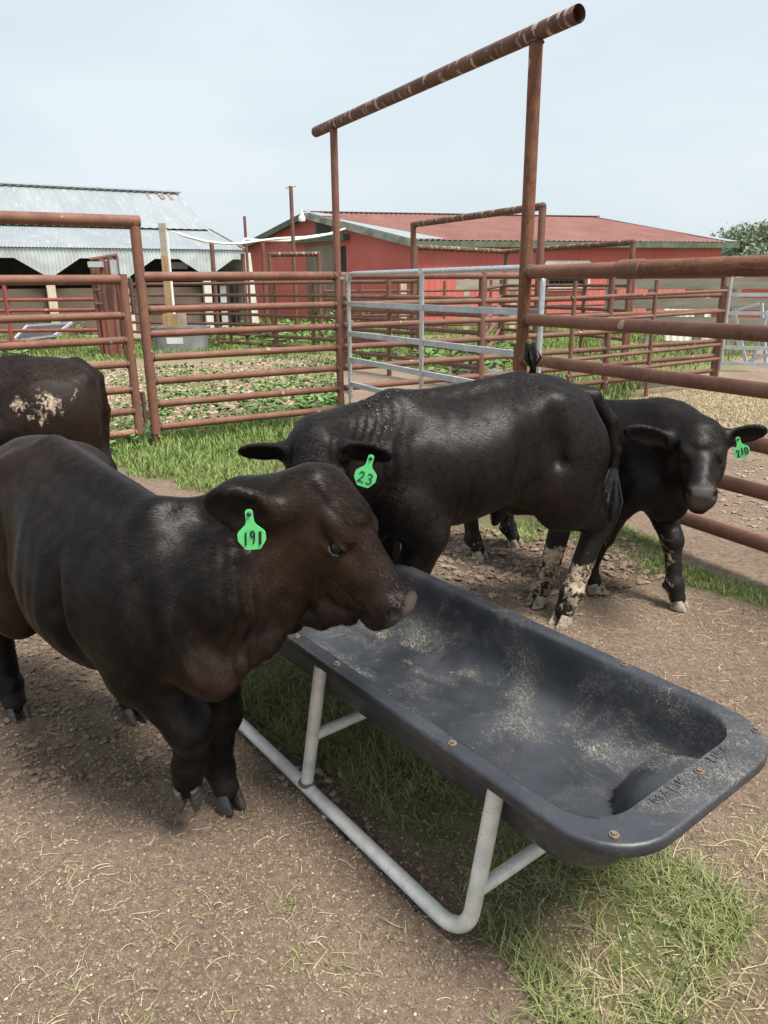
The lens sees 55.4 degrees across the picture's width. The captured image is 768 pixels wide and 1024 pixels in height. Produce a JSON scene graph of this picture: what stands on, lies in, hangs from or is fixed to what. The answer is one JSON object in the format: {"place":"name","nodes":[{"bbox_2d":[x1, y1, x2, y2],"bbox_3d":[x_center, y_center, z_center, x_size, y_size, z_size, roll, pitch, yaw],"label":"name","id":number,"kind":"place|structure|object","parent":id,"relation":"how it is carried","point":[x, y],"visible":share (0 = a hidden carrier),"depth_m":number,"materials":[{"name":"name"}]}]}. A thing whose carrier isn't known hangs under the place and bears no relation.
{"place":"outdoors","nodes":[
{"label":"outdoors","id":0,"kind":"place"},
{"bbox_2d":[101,354,336,442],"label":"grass","id":1,"kind":"structure","parent":0,"point":[113,427],"depth_m":11.75,"materials":[{"name":"green plant"}]},
{"bbox_2d":[160,366,333,394],"bbox_3d":[-2.199,-2.377,12.928,2.754,0.066,3.832,-1,17,0],"label":"leafy weed","id":2,"kind":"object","parent":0,"point":[322,377],"depth_m":12.43,"materials":[{"name":"green plant"}]},
{"bbox_2d":[0,317,762,399],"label":"grass","id":3,"kind":"structure","parent":0,"point":[635,337],"depth_m":17.87,"materials":[{"name":"green plant"}]},
{"bbox_2d":[0,320,767,1023],"bbox_3d":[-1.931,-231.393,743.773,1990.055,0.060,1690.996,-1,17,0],"label":"ground","id":4,"kind":"structure","parent":0,"point":[714,554],"depth_m":2.15,"materials":[{"name":"soil"}]},
{"bbox_2d":[0,336,28,355],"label":"leafy weeds","id":5,"kind":"object","parent":4,"relation":"on","point":[8,352],"visible":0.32,"depth_m":16.21,"materials":[{"name":"green plant"}]},
{"bbox_2d":[14,322,72,339],"bbox_3d":[-9.253,-4.851,19.726,1.378,0.464,1.460,-1,17,0],"label":"pallet frame","id":6,"kind":"object","parent":4,"relation":"on","point":[40,335],"visible":0.73,"depth_m":19.72,"materials":[{"name":"silver metal"}]},
{"bbox_2d":[0,322,94,339],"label":"leafy weeds","id":7,"kind":"object","parent":4,"relation":"on","point":[77,326],"visible":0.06,"depth_m":23.36,"materials":[{"name":"green plant"}]},
{"bbox_2d":[0,354,117,469],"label":"bull","id":8,"kind":"object","parent":4,"relation":"on","point":[63,397],"visible":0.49,"depth_m":4.17,"materials":[{"name":"fur"}]},
{"bbox_2d":[0,285,122,347],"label":"pen fence","id":9,"kind":"object","parent":4,"relation":"on","point":[7,310],"visible":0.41,"depth_m":17.89,"materials":[{"name":"brown metal"}]},
{"bbox_2d":[0,210,161,445],"label":"gate frame","id":10,"kind":"object","parent":4,"relation":"on","point":[132,223],"visible":0.99,"depth_m":7.07,"materials":[{"name":"brown metal"}]},
{"bbox_2d":[0,274,149,438],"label":"pipe gate","id":11,"kind":"structure","parent":10,"relation":"attached to","point":[138,399],"depth_m":7.06,"materials":[{"name":"brown metal"}]},
{"bbox_2d":[0,635,171,805],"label":"soil clods","id":12,"kind":"object","parent":4,"relation":"on","point":[71,763],"visible":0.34,"depth_m":2.71,"materials":[{"name":"soil"}]},
{"bbox_2d":[87,253,125,357],"bbox_3d":[-6.309,-4.738,16.838,0.780,2.287,0.905,-1,17,0],"label":"cattle chute","id":13,"kind":"object","parent":4,"relation":"on","point":[105,298],"visible":0.81,"depth_m":16.73,"materials":[{"name":"red metal"}]},
{"bbox_2d":[0,182,258,338],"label":"barn","id":14,"kind":"structure","parent":4,"relation":"on","point":[45,250],"depth_m":26.55,"materials":[{"name":"metal"}]},
{"bbox_2d":[109,404,165,450],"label":"leafy weeds","id":15,"kind":"object","parent":4,"relation":"on","point":[124,424],"visible":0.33,"depth_m":8.07,"materials":[{"name":"green plant"}]},
{"bbox_2d":[150,325,210,352],"bbox_3d":[-5.078,-4.353,18.383,1.438,0.607,1.020,-1,17,0],"label":"water tank","id":16,"kind":"object","parent":4,"relation":"on","point":[185,342],"visible":0.65,"depth_m":17.96,"materials":[{"name":"grey metal"}]},
{"bbox_2d":[158,223,174,327],"bbox_3d":[-5.230,-5.662,17.593,0.150,2.405,0.136,-1,17,0],"label":"wooden post","id":17,"kind":"object","parent":16,"relation":"in","point":[164,262],"visible":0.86,"depth_m":17.43,"materials":[{"name":"grey wood"}]},
{"bbox_2d":[165,228,345,313],"bbox_3d":[-3.118,-7.563,22.172,0.402,2.616,10.716,6,19,20],"label":"water pipe","id":18,"kind":"object","parent":17,"relation":"attached to","point":[276,239],"visible":0.87,"depth_m":19.51,"materials":[{"name":"white plastic"}]},
{"bbox_2d":[162,314,179,326],"bbox_3d":[-5.183,-4.663,17.825,0.380,0.310,0.140,-1,17,0],"label":"wood block","id":19,"kind":"object","parent":16,"relation":"on","point":[171,320],"depth_m":17.76,"materials":[{"name":"brown wood"}]},
{"bbox_2d":[179,314,186,325],"bbox_3d":[-5.010,-4.764,18.140,0.200,0.300,0.120,-1,17,0],"label":"wood block","id":20,"kind":"object","parent":16,"relation":"on","point":[183,320],"depth_m":18.09,"materials":[{"name":"grey wood"}]},
{"bbox_2d":[0,434,417,815],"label":"calf","id":21,"kind":"object","parent":4,"relation":"on","point":[173,620],"visible":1,"depth_m":1.86},
{"bbox_2d":[209,243,220,344],"bbox_3d":[-4.550,-5.846,19.742,0.114,2.633,0.120,-1,17,0],"label":"steel pole","id":22,"kind":"object","parent":4,"relation":"on","point":[213,266],"visible":0.5,"depth_m":19.61,"materials":[{"name":"brown metal"}]},
{"bbox_2d":[99,354,336,443],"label":"soil clods","id":23,"kind":"object","parent":4,"relation":"on","point":[230,385],"visible":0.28,"depth_m":12.23,"materials":[{"name":"brown soil"}]},
{"bbox_2d":[100,354,336,438],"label":"leafy weeds","id":24,"kind":"object","parent":4,"relation":"on","point":[176,365],"visible":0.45,"depth_m":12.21,"materials":[{"name":"green plant"}]},
{"bbox_2d":[110,396,348,492],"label":"grass","id":25,"kind":"structure","parent":4,"relation":"on","point":[179,472],"depth_m":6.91,"materials":[{"name":"green plant"}]},
{"bbox_2d":[240,254,249,341],"bbox_3d":[-3.909,-6.013,20.635,0.114,2.405,0.120,-1,17,0],"label":"steel pole","id":26,"kind":"object","parent":4,"relation":"on","point":[243,269],"visible":0.46,"depth_m":20.52,"materials":[{"name":"brown metal"}]},
{"bbox_2d":[243,216,251,338],"bbox_3d":[-4.064,-6.980,21.904,0.080,3.495,0.084,-1,17,0],"label":"steel pole","id":27,"kind":"object","parent":4,"relation":"on","point":[247,259],"visible":0.7,"depth_m":21.71,"materials":[{"name":"brown metal"}]},
{"bbox_2d":[4,882,520,1023],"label":"grass","id":28,"kind":"structure","parent":4,"relation":"on","point":[73,990],"depth_m":1.83,"materials":[{"name":"green plant"}]},
{"bbox_2d":[260,242,269,340],"bbox_3d":[-3.420,-6.315,21.066,0.114,2.715,0.120,-1,17,0],"label":"steel pole","id":29,"kind":"object","parent":4,"relation":"on","point":[263,259],"visible":0.6,"depth_m":20.84,"materials":[{"name":"brown metal"}]},
{"bbox_2d":[115,279,419,356],"bbox_3d":[-3.140,-4.829,18.162,10.295,1.710,0.921,12,21,35],"label":"pipe fence","id":30,"kind":"object","parent":4,"relation":"on","point":[274,315],"visible":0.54,"depth_m":18.23,"materials":[{"name":"brown metal"}]},
{"bbox_2d":[208,318,335,345],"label":"leafy weeds","id":31,"kind":"object","parent":4,"relation":"on","point":[330,333],"visible":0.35,"depth_m":20.40,"materials":[{"name":"green plant"}]},
{"bbox_2d":[286,185,298,339],"bbox_3d":[-2.557,-7.032,20.844,0.305,4.201,0.110,-1,17,0],"label":"steel pole","id":32,"kind":"object","parent":4,"relation":"on","point":[293,239],"visible":0.66,"depth_m":20.60,"materials":[{"name":"brown metal"}]},
{"bbox_2d":[268,252,323,344],"bbox_3d":[-2.363,-5.704,19.688,1.412,2.454,0.128,-1,17,0],"label":"overhead frame","id":33,"kind":"object","parent":4,"relation":"on","point":[317,255],"visible":0.68,"depth_m":19.36,"materials":[{"name":"brown metal"}]},
{"bbox_2d":[0,861,592,1023],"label":"straw litter","id":34,"kind":"object","parent":4,"relation":"on","point":[225,944],"visible":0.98,"depth_m":1.82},
{"bbox_2d":[292,385,336,408],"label":"leafy weeds","id":35,"kind":"object","parent":4,"relation":"on","point":[318,398],"visible":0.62,"depth_m":9.85,"materials":[{"name":"green plant"}]},
{"bbox_2d":[295,766,343,818],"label":"soil clods","id":36,"kind":"object","parent":4,"relation":"on","point":[319,771],"visible":0.74,"depth_m":2.50,"materials":[{"name":"brown soil"}]},
{"bbox_2d":[307,309,385,321],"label":"leafy weeds","id":37,"kind":"object","parent":4,"relation":"on","point":[334,312],"visible":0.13,"depth_m":29.20,"materials":[{"name":"green plant"}]},
{"bbox_2d":[240,653,454,896],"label":"soil clods","id":38,"kind":"object","parent":4,"relation":"on","point":[382,841],"visible":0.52,"depth_m":2.47,"materials":[{"name":"brown soil"}]},
{"bbox_2d":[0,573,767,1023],"bbox_3d":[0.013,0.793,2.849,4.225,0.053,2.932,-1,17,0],"label":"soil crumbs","id":39,"kind":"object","parent":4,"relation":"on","point":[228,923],"visible":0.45,"depth_m":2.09,"materials":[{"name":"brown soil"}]},
{"bbox_2d":[0,577,767,1023],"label":"straw litter","id":40,"kind":"object","parent":4,"relation":"on","point":[316,829],"visible":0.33,"depth_m":2.24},
{"bbox_2d":[0,577,767,1023],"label":"seed chaff","id":41,"kind":"object","parent":4,"relation":"on","point":[336,835],"visible":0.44,"depth_m":2.04,"materials":[{"name":"plant"}]},
{"bbox_2d":[341,279,486,375],"bbox_3d":[0.387,-3.104,12.567,0.157,1.700,3.995,-12,21,-33],"label":"pipe fence","id":42,"kind":"object","parent":4,"relation":"on","point":[389,356],"visible":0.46,"depth_m":12.70,"materials":[{"name":"metal"}]},
{"bbox_2d":[333,341,515,375],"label":"leafy weeds","id":43,"kind":"object","parent":4,"relation":"on","point":[499,362],"visible":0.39,"depth_m":14.59,"materials":[{"name":"green plant"}]},
{"bbox_2d":[237,370,622,628],"bbox_3d":[0.294,0.045,3.122,1.851,1.236,0.577,-12,21,-33],"label":"bull","id":44,"kind":"object","parent":4,"relation":"on","point":[425,469],"visible":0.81,"depth_m":2.87,"materials":[{"name":"fur"}]},
{"bbox_2d":[311,3,585,405],"bbox_3d":[0.250,-2.169,6.880,0.116,3.320,4.215,-10,20,-27],"label":"gate frame","id":45,"kind":"object","parent":4,"relation":"on","point":[533,36],"visible":0.91,"depth_m":5.44,"materials":[{"name":"brown metal"}]},
{"bbox_2d":[144,270,339,430],"bbox_3d":[-1.451,-1.777,7.939,2.125,1.605,0.111,-10,20,-29],"label":"pipe fence","id":46,"kind":"object","parent":45,"relation":"attached to","point":[211,276],"visible":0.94,"depth_m":7.86,"materials":[{"name":"brown metal"}]},
{"bbox_2d":[340,265,544,403],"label":"galvanized gate","id":47,"kind":"structure","parent":45,"relation":"attached to","point":[421,342],"depth_m":6.91,"materials":[{"name":"silver metal"}]},
{"bbox_2d":[487,345,515,373],"bbox_3d":[0.953,-1.201,5.799,0.074,0.253,0.379,-10,20,-27],"label":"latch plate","id":48,"kind":"object","parent":45,"relation":"attached to","point":[514,353],"visible":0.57,"depth_m":5.74,"materials":[{"name":"silver metal"}]},
{"bbox_2d":[401,279,518,330],"bbox_3d":[2.635,-7.036,24.877,4.122,1.700,0.530,-1,17,0],"label":"plank fence","id":49,"kind":"object","parent":4,"relation":"on","point":[467,284],"visible":0.3,"depth_m":24.54,"materials":[{"name":"rusty painted metal"},{"name":"galvanized steel"}]},
{"bbox_2d":[322,280,617,334],"bbox_3d":[2.824,-6.590,23.618,9.656,1.700,1.090,-1,17,0],"label":"pipe fence","id":50,"kind":"object","parent":4,"relation":"on","point":[444,290],"visible":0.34,"depth_m":23.38,"materials":[{"name":"brown metal"}]},
{"bbox_2d":[410,202,546,354],"bbox_3d":[1.621,-4.228,14.137,0.128,2.884,4.316,-10,20,-27],"label":"overhead frame","id":51,"kind":"object","parent":4,"relation":"on","point":[541,207],"visible":0.71,"depth_m":13.11,"materials":[{"name":"metal"}]},
{"bbox_2d":[238,211,739,326],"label":"barn","id":52,"kind":"structure","parent":4,"relation":"on","point":[372,241],"depth_m":29.32,"materials":[{"name":"metal"}]},
{"bbox_2d":[298,209,310,221],"bbox_3d":[-3.261,-12.221,30.239,0.440,0.490,0.954,1,17,6],"label":"yard light","id":53,"kind":"object","parent":52,"relation":"attached to","point":[301,217],"visible":1,"depth_m":29.87,"materials":[{"name":"white paint"}]},
{"bbox_2d":[305,244,334,321],"bbox_3d":[-2.676,-9.756,31.319,0.036,3.135,2.098,-15,23,-39],"label":"door","id":54,"kind":"structure","parent":52,"relation":"in","point":[327,264],"depth_m":31.09,"materials":[{"name":"brown wood"}]},
{"bbox_2d":[315,222,330,233],"bbox_3d":[-2.529,-11.867,30.454,0.059,0.510,1.080,-15,23,-39],"label":"window","id":55,"kind":"structure","parent":52,"relation":"in","point":[320,228],"depth_m":30.50,"materials":[{"name":"black glass"}]},
{"bbox_2d":[544,261,589,290],"bbox_3d":[7.141,-9.224,28.558,1.981,1.110,0.140,-5,18,-15],"label":"window","id":56,"kind":"structure","parent":52,"relation":"in","point":[551,281],"depth_m":28.55,"materials":[{"name":"white paint"}]},
{"bbox_2d":[460,517,542,535],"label":"grass","id":57,"kind":"structure","parent":4,"relation":"on","point":[487,528],"depth_m":4.97,"materials":[{"name":"green plant"}]},
{"bbox_2d":[239,556,767,933],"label":"feed trough","id":58,"kind":"object","parent":4,"relation":"on","point":[560,746],"visible":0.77,"depth_m":2.05,"materials":[{"name":"black plastic"}]},
{"bbox_2d":[241,652,767,1023],"bbox_3d":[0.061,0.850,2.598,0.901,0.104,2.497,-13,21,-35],"label":"grass","id":59,"kind":"structure","parent":4,"relation":"on","point":[491,920],"depth_m":2.04,"materials":[{"name":"green plant"}]},
{"bbox_2d":[416,239,635,360],"bbox_3d":[3.318,-4.977,17.218,4.600,2.440,3.664,4,18,15],"label":"overhead frame","id":60,"kind":"object","parent":4,"relation":"on","point":[631,243],"visible":0.56,"depth_m":16.19,"materials":[{"name":"brown metal"}]},
{"bbox_2d":[341,272,727,394],"bbox_3d":[2.469,-2.406,10.158,6.869,1.771,0.092,-10,20,-29],"label":"pipe fence","id":61,"kind":"object","parent":4,"relation":"on","point":[482,300],"visible":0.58,"depth_m":9.51,"materials":[{"name":"brown metal"}]},
{"bbox_2d":[719,277,767,369],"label":"galvanized gate","id":62,"kind":"structure","parent":61,"relation":"attached to","point":[728,313],"depth_m":11.56,"materials":[{"name":"silver metal"}]},
{"bbox_2d":[432,526,665,599],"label":"soil clods","id":63,"kind":"object","parent":4,"relation":"on","point":[565,566],"visible":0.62,"depth_m":4.30,"materials":[{"name":"brown soil"}]},
{"bbox_2d":[476,279,635,371],"bbox_3d":[3.585,-3.799,14.688,2.860,1.700,8.639,3,18,10],"label":"pipe fence","id":64,"kind":"object","parent":4,"relation":"on","point":[582,308],"visible":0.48,"depth_m":16.57,"materials":[{"name":"brown metal"}]},
{"bbox_2d":[463,342,767,612],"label":"calf","id":65,"kind":"object","parent":4,"relation":"on","point":[672,464],"visible":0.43,"depth_m":3.47},
{"bbox_2d":[494,518,767,605],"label":"grass","id":66,"kind":"structure","parent":4,"relation":"on","point":[700,582],"depth_m":4.24,"materials":[{"name":"green plant"}]},
{"bbox_2d":[519,255,767,552],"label":"pipe fence","id":67,"kind":"object","parent":4,"relation":"on","point":[740,266],"visible":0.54,"depth_m":4.29,"materials":[{"name":"brown metal"}]},
{"bbox_2d":[520,577,767,725],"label":"straw litter","id":68,"kind":"object","parent":4,"relation":"on","point":[686,620],"visible":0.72,"depth_m":3.64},
{"bbox_2d":[565,280,729,397],"bbox_3d":[3.758,-2.396,10.288,3.151,1.650,0.056,-10,20,-29],"label":"fence panel","id":69,"kind":"object","parent":4,"relation":"on","point":[574,297],"visible":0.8,"depth_m":10.26,"materials":[{"name":"metal"}]},
{"bbox_2d":[527,812,767,1023],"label":"straw litter","id":70,"kind":"object","parent":4,"relation":"on","point":[661,935],"visible":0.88,"depth_m":1.87,"materials":[{"name":"beige plant"}]},
{"bbox_2d":[528,808,767,1023],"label":"soil crumbs","id":71,"kind":"object","parent":4,"relation":"on","point":[633,977],"visible":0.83,"depth_m":1.83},
{"bbox_2d":[601,277,767,353],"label":"plank fence","id":72,"kind":"object","parent":4,"relation":"on","point":[739,284],"visible":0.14,"depth_m":16.40,"materials":[{"name":"beige wood"}]},
{"bbox_2d":[664,309,710,340],"bbox_3d":[7.550,-4.857,18.202,1.224,1.151,0.398,6,19,21],"label":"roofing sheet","id":73,"kind":"object","parent":4,"relation":"on","point":[674,338],"visible":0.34,"depth_m":18.24,"materials":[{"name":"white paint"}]},
{"bbox_2d":[683,400,767,534],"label":"soil clods","id":74,"kind":"object","parent":4,"relation":"on","point":[722,500],"visible":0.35,"depth_m":6.50,"materials":[{"name":"brown soil"}]},
{"bbox_2d":[685,276,767,317],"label":"shed","id":75,"kind":"structure","parent":4,"relation":"on","point":[750,291],"depth_m":22.78,"materials":[{"name":"grey metal"}]},
{"bbox_2d":[710,223,742,255],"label":"broadleaf tree","id":76,"kind":"object","parent":4,"relation":"on","point":[720,231],"visible":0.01,"depth_m":105.85,"materials":[{"name":"green plant"}]},
{"bbox_2d":[719,222,761,256],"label":"broadleaf tree","id":77,"kind":"object","parent":4,"relation":"on","point":[732,251],"visible":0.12,"depth_m":98.06,"materials":[{"name":"green plant"}]},
{"bbox_2d":[732,302,767,362],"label":"gate frame","id":78,"kind":"object","parent":4,"relation":"on","point":[763,322],"visible":0.49,"depth_m":13.07,"materials":[{"name":"silver metal"}]},
{"bbox_2d":[733,242,767,255],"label":"broadleaf tree","id":79,"kind":"object","parent":4,"relation":"on","point":[758,249],"visible":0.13,"depth_m":78.70,"materials":[{"name":"green plant"}]},
{"bbox_2d":[736,219,767,255],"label":"broadleaf tree","id":80,"kind":"object","parent":4,"relation":"on","point":[762,231],"visible":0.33,"depth_m":92.55,"materials":[{"name":"green plant"}]},
{"bbox_2d":[0,0,767,245],"label":"sky","id":81,"kind":"structure","parent":0,"point":[653,112],"materials":[{"name":"white"}]},
{"bbox_2d":[540,822,767,1023],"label":"dry grass","id":82,"kind":"structure","parent":0,"point":[683,1008],"depth_m":1.82,"materials":[{"name":"plant"}]},
{"bbox_2d":[638,387,767,437],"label":"dry grass","id":83,"kind":"structure","parent":0,"point":[715,404],"depth_m":9.75,"materials":[{"name":"beige plant"}]}
]}

